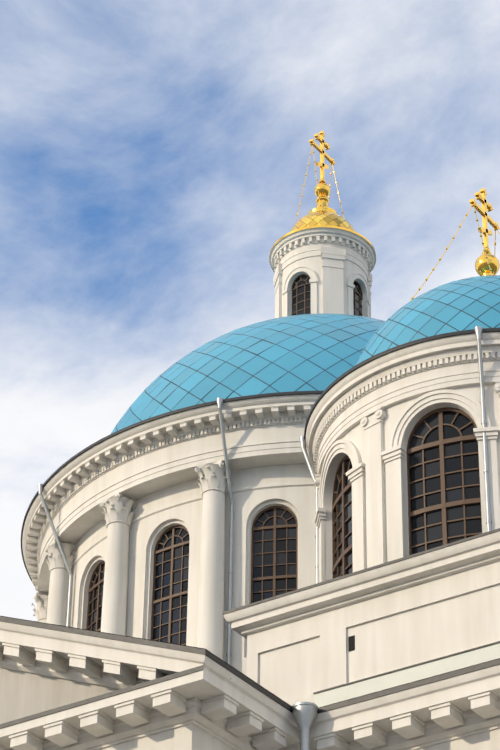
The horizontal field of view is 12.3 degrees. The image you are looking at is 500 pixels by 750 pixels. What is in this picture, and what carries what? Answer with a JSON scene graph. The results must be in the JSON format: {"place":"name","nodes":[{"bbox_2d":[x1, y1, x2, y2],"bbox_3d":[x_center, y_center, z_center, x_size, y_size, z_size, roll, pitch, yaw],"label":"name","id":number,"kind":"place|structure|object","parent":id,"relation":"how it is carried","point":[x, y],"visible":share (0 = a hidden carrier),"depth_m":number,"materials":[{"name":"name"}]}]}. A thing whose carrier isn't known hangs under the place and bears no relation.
{"place":"outdoors","nodes":[
{"label":"outdoors","id":0,"kind":"place"},
{"bbox_2d":[0,0,499,620],"label":"sky","id":1,"kind":"structure","parent":0,"point":[154,154],"materials":[{"name":"blue"}]},
{"bbox_2d":[295,131,343,223],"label":"cross","id":2,"kind":"object","parent":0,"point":[323,154],"visible":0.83,"depth_m":104.36,"materials":[{"name":"gold metal"}]},
{"label":"ground","id":3,"kind":"structure","parent":0,"visible":0},
{"bbox_2d":[0,616,499,749],"bbox_3d":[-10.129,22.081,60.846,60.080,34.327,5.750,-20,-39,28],"label":"cornice","id":4,"kind":"structure","parent":3,"relation":"on","point":[64,688],"depth_m":61.19,"materials":[{"name":"paint"}]},
{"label":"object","id":5,"kind":"object","parent":3,"relation":"on","visible":0},
{"bbox_2d":[2,616,499,707],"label":"roofs","id":6,"kind":"structure","parent":5,"relation":"on","point":[236,669],"depth_m":61.19,"materials":[{"name":"metal"}]},
{"bbox_2d":[22,394,320,675],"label":"drum","id":7,"kind":"object","parent":6,"relation":"on","point":[120,504],"depth_m":83.56,"materials":[{"name":"white paint"}]},
{"bbox_2d":[21,391,322,585],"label":"gutter","id":8,"kind":"object","parent":7,"relation":"on","point":[168,414],"visible":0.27,"depth_m":84.65,"materials":[{"name":"metal"}]},
{"bbox_2d":[111,313,385,433],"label":"dome","id":9,"kind":"structure","parent":8,"relation":"on","point":[313,352],"depth_m":88.50,"materials":[{"name":"blue paint"}]},
{"bbox_2d":[270,227,375,317],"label":"lantern","id":10,"kind":"object","parent":9,"relation":"attached to","point":[333,263],"depth_m":99.15,"materials":[{"name":"white paint"}]},
{"bbox_2d":[290,211,354,231],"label":"small golden dome","id":11,"kind":"structure","parent":10,"relation":"on","point":[323,218],"depth_m":100.81,"materials":[{"name":"gold metal"}]},
{"bbox_2d":[269,180,375,272],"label":"lantern gilding","id":12,"kind":"object","parent":10,"relation":"attached to","point":[324,189],"visible":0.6,"depth_m":102.17,"materials":[{"name":"gold metal"}]},
{"bbox_2d":[291,274,362,315],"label":"window frames","id":13,"kind":"structure","parent":10,"relation":"attached to","point":[354,297],"depth_m":98.79,"materials":[{"name":"brown wood"}]},
{"bbox_2d":[86,506,297,644],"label":"window frames","id":14,"kind":"structure","parent":7,"relation":"attached to","point":[274,527],"depth_m":82.66,"materials":[{"name":"brown wood"}]},
{"bbox_2d":[222,528,499,705],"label":"attic block","id":15,"kind":"structure","parent":6,"relation":"on","point":[304,644],"depth_m":63.62,"materials":[{"name":"paint"}]},
{"bbox_2d":[306,332,499,582],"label":"drum","id":16,"kind":"object","parent":15,"relation":"on","point":[366,418],"depth_m":66.35,"materials":[{"name":"white paint"}]},
{"bbox_2d":[304,328,499,450],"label":"gutter","id":17,"kind":"object","parent":16,"relation":"on","point":[388,351],"visible":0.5,"depth_m":67.40,"materials":[{"name":"metal"}]},
{"bbox_2d":[355,275,499,364],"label":"dome","id":18,"kind":"structure","parent":17,"relation":"on","point":[470,303],"depth_m":69.29,"materials":[{"name":"blue paint"}]},
{"bbox_2d":[410,188,499,300],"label":"cross","id":19,"kind":"object","parent":18,"relation":"on","point":[486,206],"visible":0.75,"depth_m":75.81,"materials":[{"name":"gold metal"}]},
{"bbox_2d":[475,250,499,275],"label":"ball","id":20,"kind":"object","parent":18,"relation":"on","point":[482,268],"visible":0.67,"depth_m":74.68,"materials":[{"name":"gold metal"}]},
{"bbox_2d":[332,407,481,577],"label":"window frames","id":21,"kind":"structure","parent":16,"relation":"attached to","point":[441,442],"depth_m":65.75,"materials":[{"name":"brown wood"}]},
{"bbox_2d":[313,641,499,707],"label":"flashing","id":22,"kind":"object","parent":6,"relation":"on","point":[420,671],"visible":0.8,"depth_m":61.24,"materials":[{"name":"metal"}]},
{"bbox_2d":[38,326,491,749],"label":"drain pipes","id":23,"kind":"object","parent":5,"relation":"on","point":[304,714],"visible":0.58,"depth_m":69.58,"materials":[{"name":"metal"}]}
]}

